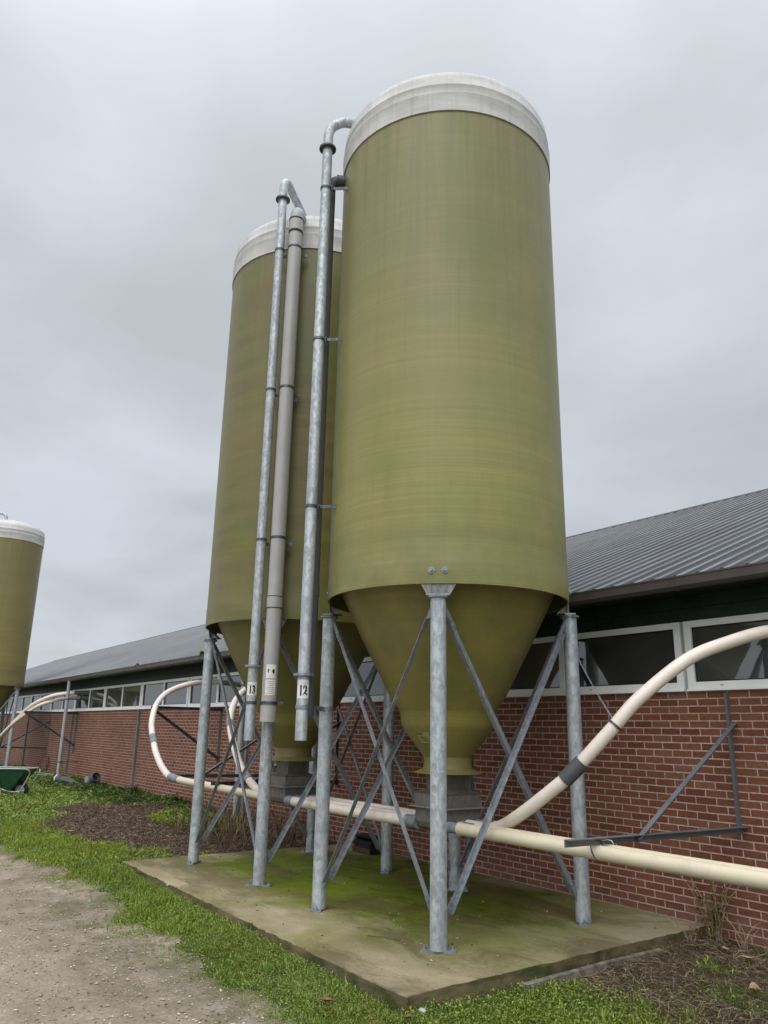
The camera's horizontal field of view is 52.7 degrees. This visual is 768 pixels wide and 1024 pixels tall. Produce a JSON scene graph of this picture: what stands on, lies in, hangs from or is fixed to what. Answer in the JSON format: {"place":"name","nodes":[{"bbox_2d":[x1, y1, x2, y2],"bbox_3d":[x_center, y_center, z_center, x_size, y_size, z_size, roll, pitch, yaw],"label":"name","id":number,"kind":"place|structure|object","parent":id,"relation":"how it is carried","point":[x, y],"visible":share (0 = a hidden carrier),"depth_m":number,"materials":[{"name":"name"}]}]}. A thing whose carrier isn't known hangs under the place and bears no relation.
{"place":"outdoors","nodes":[
{"label":"outdoors","id":0,"kind":"place"},
{"bbox_2d":[0,844,301,1023],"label":"path","id":1,"kind":"structure","parent":0,"point":[87,968],"depth_m":5.64,"materials":[{"name":"grey gravel"}]},
{"bbox_2d":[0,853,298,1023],"bbox_3d":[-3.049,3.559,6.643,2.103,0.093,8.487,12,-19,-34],"label":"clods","id":2,"kind":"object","parent":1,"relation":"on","point":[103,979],"visible":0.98,"depth_m":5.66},
{"bbox_2d":[0,777,767,1023],"bbox_3d":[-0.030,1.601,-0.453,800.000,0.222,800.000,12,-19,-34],"label":"ground","id":3,"kind":"structure","parent":0,"point":[112,887],"depth_m":5.66,"materials":[{"name":"green plant"}]},
{"bbox_2d":[0,766,40,795],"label":"wheelbarrow","id":4,"kind":"object","parent":3,"relation":"on","point":[13,780],"visible":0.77,"depth_m":18.05,"materials":[{"name":"metal"}]},
{"bbox_2d":[0,512,44,765],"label":"feed silo","id":5,"kind":"object","parent":3,"relation":"on","point":[21,547],"visible":0.97,"depth_m":26.51,"materials":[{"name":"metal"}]},
{"bbox_2d":[0,696,79,738],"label":"feed tube","id":6,"kind":"object","parent":5,"relation":"attached to","point":[14,722],"visible":0.89,"depth_m":23.86,"materials":[{"name":"plastic"}]},
{"bbox_2d":[3,691,89,736],"bbox_3d":[-11.283,6.564,24.252,5.455,1.892,0.757,-7,-18,28],"label":"feed tube","id":7,"kind":"object","parent":5,"relation":"attached to","point":[31,705],"visible":0.84,"depth_m":23.68,"materials":[{"name":"plastic"}]},
{"bbox_2d":[34,772,54,776],"bbox_3d":[-10.636,8.209,24.115,1.522,0.210,0.200,-14,-22,43],"label":"loose pipe","id":8,"kind":"object","parent":3,"relation":"on","point":[46,774],"visible":0.28,"depth_m":23.85,"materials":[{"name":"grey plastic"}]},
{"bbox_2d":[44,751,51,770],"bbox_3d":[-10.844,8.111,24.960,0.281,0.773,0.378,12,-19,-34],"label":"weed","id":9,"kind":"object","parent":3,"relation":"on","point":[47,768],"visible":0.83,"depth_m":24.97,"materials":[{"name":"brown plant"}]},
{"bbox_2d":[54,775,78,784],"bbox_3d":[-8.649,7.448,21.257,0.256,0.406,1.648,16,-21,-42],"label":"pipe elbow","id":10,"kind":"object","parent":3,"relation":"on","point":[58,778],"visible":0.5,"depth_m":21.29,"materials":[{"name":"grey plastic"}]},
{"bbox_2d":[83,772,100,783],"bbox_3d":[-7.827,7.193,20.682,0.262,0.492,0.729,16,-21,-42],"label":"pipe branch","id":11,"kind":"object","parent":3,"relation":"on","point":[95,777],"visible":0.77,"depth_m":20.60,"materials":[{"name":"grey plastic"}]},
{"bbox_2d":[129,784,137,794],"bbox_3d":[-5.786,6.479,17.973,0.213,0.303,0.359,12,-19,-34],"label":"weed","id":12,"kind":"object","parent":3,"relation":"on","point":[135,789],"visible":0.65,"depth_m":18.02,"materials":[{"name":"green plant"}]},
{"bbox_2d":[29,774,300,837],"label":"weeds","id":13,"kind":"object","parent":3,"relation":"on","point":[113,790],"visible":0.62,"depth_m":16.79,"materials":[{"name":"green plant"}]},
{"bbox_2d":[161,797,340,852],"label":"dry stalks","id":14,"kind":"object","parent":3,"relation":"on","point":[240,823],"visible":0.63,"depth_m":11.58,"materials":[{"name":"plant"}]},
{"bbox_2d":[0,488,767,950],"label":"barn","id":15,"kind":"structure","parent":3,"relation":"on","point":[652,596],"depth_m":8.46,"materials":[{"name":"red brick"}]},
{"bbox_2d":[0,697,12,713],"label":"window","id":16,"kind":"structure","parent":15,"relation":"in","point":[9,702],"depth_m":32.66,"materials":[{"name":"white plastic"}]},
{"bbox_2d":[16,695,31,712],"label":"window","id":17,"kind":"structure","parent":15,"relation":"in","point":[23,701],"depth_m":30.57,"materials":[{"name":"white plastic"}]},
{"bbox_2d":[0,714,50,748],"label":"wall bracket","id":18,"kind":"object","parent":15,"relation":"attached to","point":[48,722],"depth_m":26.24,"materials":[{"name":"grey metal"}]},
{"bbox_2d":[31,693,51,711],"bbox_3d":[-12.472,6.956,28.203,0.093,0.662,3.070,12,-19,-34],"label":"window","id":19,"kind":"structure","parent":15,"relation":"in","point":[35,697],"depth_m":28.10,"materials":[{"name":"white plastic"}]},
{"bbox_2d":[24,711,78,751],"bbox_3d":[-10.108,6.642,23.419,1.570,1.185,0.118,12,-19,-34],"label":"wall bracket","id":20,"kind":"object","parent":15,"relation":"attached to","point":[50,729],"depth_m":23.56,"materials":[{"name":"metal"}]},
{"bbox_2d":[50,690,75,711],"bbox_3d":[-10.661,6.302,25.768,0.093,0.662,3.070,12,-19,-34],"label":"window","id":21,"kind":"structure","parent":15,"relation":"in","point":[58,706],"depth_m":25.86,"materials":[{"name":"white plastic"}]},
{"bbox_2d":[74,687,105,710],"bbox_3d":[-8.850,5.648,23.333,0.093,0.662,3.070,12,-19,-34],"label":"window","id":22,"kind":"structure","parent":15,"relation":"in","point":[94,701],"depth_m":23.15,"materials":[{"name":"white plastic"}]},
{"bbox_2d":[103,682,142,709],"bbox_3d":[-7.040,4.994,20.898,0.093,0.662,3.070,12,-19,-34],"label":"window","id":23,"kind":"structure","parent":15,"relation":"in","point":[126,696],"depth_m":20.82,"materials":[{"name":"white plastic"}]},
{"bbox_2d":[140,677,189,708],"bbox_3d":[-5.229,4.341,18.463,0.093,0.662,3.070,12,-19,-34],"label":"window","id":24,"kind":"structure","parent":15,"relation":"in","point":[152,690],"depth_m":18.44,"materials":[{"name":"white plastic"}]},
{"bbox_2d":[151,706,223,769],"bbox_3d":[-3.873,4.413,15.109,1.480,1.185,0.118,12,-19,-34],"label":"wall bracket","id":25,"kind":"object","parent":15,"relation":"attached to","point":[186,734],"depth_m":15.24,"materials":[{"name":"metal"}]},
{"bbox_2d":[188,672,246,706],"bbox_3d":[-3.418,3.687,16.029,0.093,0.662,3.070,12,-19,-34],"label":"window","id":26,"kind":"structure","parent":15,"relation":"in","point":[194,697],"depth_m":16.00,"materials":[{"name":"white plastic"}]},
{"bbox_2d":[176,736,260,777],"bbox_3d":[-2.537,3.943,12.927,1.917,0.950,0.108,12,-19,-34],"label":"wall bracket","id":27,"kind":"object","parent":15,"relation":"attached to","point":[207,775],"depth_m":12.73,"materials":[{"name":"grey metal"}]},
{"bbox_2d":[211,704,339,784],"bbox_3d":[-1.548,3.427,11.494,2.087,1.200,0.108,12,-19,-34],"label":"wall bracket","id":28,"kind":"object","parent":15,"relation":"attached to","point":[337,724],"depth_m":11.87,"materials":[{"name":"metal"}]},
{"bbox_2d":[340,657,383,702],"bbox_3d":[0.203,2.380,11.159,0.093,0.662,3.070,12,-19,-34],"label":"window","id":29,"kind":"structure","parent":15,"relation":"in","point":[376,693],"depth_m":11.80,"materials":[{"name":"grey glass"}]},
{"bbox_2d":[506,622,685,696],"bbox_3d":[2.014,1.726,8.724,0.093,0.662,3.070,12,-19,-34],"label":"window","id":30,"kind":"structure","parent":15,"relation":"in","point":[616,661],"depth_m":8.19,"materials":[{"name":"white plastic"}]},
{"bbox_2d":[564,693,747,847],"bbox_3d":[2.214,2.026,6.269,2.287,1.192,0.108,12,-19,-34],"label":"wall bracket","id":31,"kind":"object","parent":15,"relation":"attached to","point":[643,835],"depth_m":6.35,"materials":[{"name":"grey metal"}]},
{"bbox_2d":[683,612,767,690],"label":"window","id":32,"kind":"structure","parent":15,"relation":"in","point":[745,666],"depth_m":7.15,"materials":[{"name":"white plastic"}]},
{"bbox_2d":[0,760,767,1023],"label":"grass","id":33,"kind":"structure","parent":3,"relation":"on","point":[112,855],"depth_m":5.93,"materials":[{"name":"green plant"}]},
{"bbox_2d":[320,997,333,1001],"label":"fallen leaf","id":34,"kind":"object","parent":33,"relation":"on","point":[326,999],"visible":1,"depth_m":4.92,"materials":[{"name":"brown plant"}]},
{"bbox_2d":[418,1007,425,1013],"bbox_3d":[0.237,3.104,4.824,0.054,0.030,0.048,-4,-17,18],"label":"stone","id":35,"kind":"object","parent":33,"relation":"on","point":[422,1010],"visible":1,"depth_m":4.81,"materials":[{"name":"white stone"}]},
{"bbox_2d":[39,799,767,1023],"bbox_3d":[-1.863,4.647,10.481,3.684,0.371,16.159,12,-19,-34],"label":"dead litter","id":36,"kind":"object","parent":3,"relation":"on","point":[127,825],"visible":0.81,"depth_m":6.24,"materials":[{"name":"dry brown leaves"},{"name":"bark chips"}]},
{"bbox_2d":[680,875,739,943],"bbox_3d":[2.822,3.420,6.717,0.515,0.580,0.301,-5,-17,19],"label":"weed","id":37,"kind":"object","parent":36,"relation":"on","point":[713,929],"visible":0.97,"depth_m":6.64,"materials":[{"name":"brown plant"}]},
{"bbox_2d":[742,955,754,959],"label":"fallen leaf","id":38,"kind":"object","parent":36,"relation":"on","point":[747,957],"visible":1,"depth_m":6.02,"materials":[{"name":"beige plant"}]},
{"bbox_2d":[748,982,760,992],"bbox_3d":[2.522,3.246,5.275,0.080,0.057,0.150,-4,-17,18],"label":"fallen leaf","id":39,"kind":"object","parent":36,"relation":"on","point":[753,987],"visible":1,"depth_m":5.30,"materials":[{"name":"brown plant"}]},
{"bbox_2d":[122,844,706,1015],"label":"concrete slab","id":40,"kind":"structure","parent":3,"relation":"on","point":[415,980],"depth_m":6.76,"materials":[{"name":"grey concrete"}]},
{"bbox_2d":[185,178,393,886],"bbox_3d":[-1.079,0.057,10.542,2.422,8.785,2.422,12,-19,-34],"label":"feed silo","id":41,"kind":"object","parent":40,"relation":"on","point":[253,614],"visible":0.67,"depth_m":9.55,"materials":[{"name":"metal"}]},
{"bbox_2d":[149,680,270,801],"bbox_3d":[-3.047,3.484,12.718,1.509,1.844,6.643,6,-16,-16],"label":"feed tube","id":42,"kind":"object","parent":41,"relation":"attached to","point":[178,779],"visible":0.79,"depth_m":12.90,"materials":[{"name":"beige plastic"}]},
{"bbox_2d":[226,687,257,790],"bbox_3d":[-1.963,3.303,11.822,0.971,1.744,4.113,3,-16,-6],"label":"feed tube","id":43,"kind":"object","parent":41,"relation":"attached to","point":[250,781],"visible":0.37,"depth_m":11.39,"materials":[{"name":"plastic"}]},
{"bbox_2d":[295,795,414,814],"bbox_3d":[-0.322,3.208,8.363,0.115,0.115,2.533,12,-19,-34],"label":"feed tube","id":44,"kind":"object","parent":41,"relation":"attached to","point":[359,806],"visible":0.12,"depth_m":8.24,"materials":[{"name":"plastic"}]},
{"bbox_2d":[307,795,414,812],"bbox_3d":[-0.229,3.229,8.427,0.115,0.117,2.533,12,-19,-34],"label":"feed tube","id":45,"kind":"object","parent":41,"relation":"attached to","point":[362,804],"visible":0.12,"depth_m":8.27,"materials":[{"name":"plastic"}]},
{"bbox_2d":[352,833,379,854],"bbox_3d":[-0.259,4.553,10.679,0.230,0.232,0.574,12,-19,-34],"label":"bait box","id":46,"kind":"object","parent":40,"relation":"on","point":[363,843],"visible":0.53,"depth_m":10.54,"materials":[{"name":"black plastic"}]},
{"bbox_2d":[352,846,370,854],"bbox_3d":[-0.309,4.599,10.544,0.014,0.066,0.420,12,-19,-34],"label":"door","id":47,"kind":"structure","parent":46,"relation":"in","point":[354,848],"depth_m":10.53,"materials":[{"name":"brown wood"}]},
{"bbox_2d":[367,935,399,939],"bbox_3d":[-0.002,3.411,6.218,0.287,0.013,0.018,-6,-17,24],"label":"twig","id":48,"kind":"object","parent":40,"relation":"on","point":[383,936],"visible":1,"depth_m":6.22,"materials":[{"name":"brown wood"}]},
{"bbox_2d":[162,851,675,973],"bbox_3d":[-0.176,3.966,8.172,3.207,0.011,5.495,12,-19,-34],"label":"debris","id":49,"kind":"object","parent":40,"relation":"on","point":[395,915],"visible":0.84,"depth_m":7.08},
{"bbox_2d":[293,72,590,953],"bbox_3d":[0.659,-0.485,8.187,2.421,8.610,2.421,-8,-18,29],"label":"feed silo","id":50,"kind":"object","parent":40,"relation":"on","point":[449,590],"visible":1,"depth_m":7.33,"materials":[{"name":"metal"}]},
{"bbox_2d":[284,795,420,827],"bbox_3d":[-0.415,3.189,8.298,0.115,0.117,2.533,12,-19,-34],"label":"feed tube","id":51,"kind":"object","parent":50,"relation":"attached to","point":[377,815],"visible":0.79,"depth_m":8.01,"materials":[{"name":"plastic"}]},
{"bbox_2d":[311,794,414,811],"bbox_3d":[-0.135,3.248,8.491,0.115,0.115,2.533,12,-19,-34],"label":"feed tube","id":52,"kind":"object","parent":50,"relation":"attached to","point":[374,804],"visible":0.16,"depth_m":8.42,"materials":[{"name":"plastic"}]},
{"bbox_2d":[564,630,612,716],"bbox_3d":[1.789,1.390,6.880,0.013,0.875,1.132,2,-16,-5],"label":"chain","id":53,"kind":"object","parent":50,"relation":"hanging from","point":[589,678],"visible":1,"depth_m":6.76,"materials":[{"name":"grey metal"}]},
{"bbox_2d":[447,822,767,890],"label":"feed tube","id":54,"kind":"object","parent":50,"relation":"attached to","point":[749,878],"visible":0.92,"depth_m":5.37,"materials":[{"name":"beige plastic"}]},
{"bbox_2d":[590,839,613,860],"bbox_3d":[1.596,2.468,5.663,0.209,0.144,0.070,12,-19,-34],"label":"tie wire","id":55,"kind":"object","parent":54,"relation":"attached to","point":[602,845],"visible":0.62,"depth_m":5.68,"materials":[{"name":"metal"}]},
{"bbox_2d":[456,821,767,871],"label":"feed tube","id":56,"kind":"object","parent":50,"relation":"attached to","point":[661,853],"visible":0.22,"depth_m":5.42,"materials":[{"name":"beige plastic"}]},
{"bbox_2d":[465,625,767,828],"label":"feed tube","id":57,"kind":"object","parent":50,"relation":"attached to","point":[573,770],"visible":0.89,"depth_m":6.26,"materials":[{"name":"plastic"}]},
{"bbox_2d":[522,948,662,992],"bbox_3d":[1.614,3.436,5.822,1.602,0.085,0.056,13,-19,-35],"label":"edging board","id":58,"kind":"object","parent":3,"relation":"on","point":[581,971],"visible":0.6,"depth_m":5.72,"materials":[{"name":"grey wood"}]},
{"bbox_2d":[657,913,700,941],"bbox_3d":[2.543,3.572,6.615,0.397,0.234,0.118,-14,-22,42],"label":"weed","id":59,"kind":"object","parent":3,"relation":"on","point":[690,934],"visible":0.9,"depth_m":6.57,"materials":[{"name":"brown plant"}]},
{"bbox_2d":[721,910,764,950],"bbox_3d":[2.973,3.488,6.409,0.333,0.303,0.140,-8,-18,30],"label":"weed","id":60,"kind":"object","parent":3,"relation":"on","point":[744,943],"visible":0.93,"depth_m":6.41,"materials":[{"name":"brown plant"}]},
{"bbox_2d":[0,0,767,668],"label":"sky","id":61,"kind":"structure","parent":0,"point":[142,142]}
]}

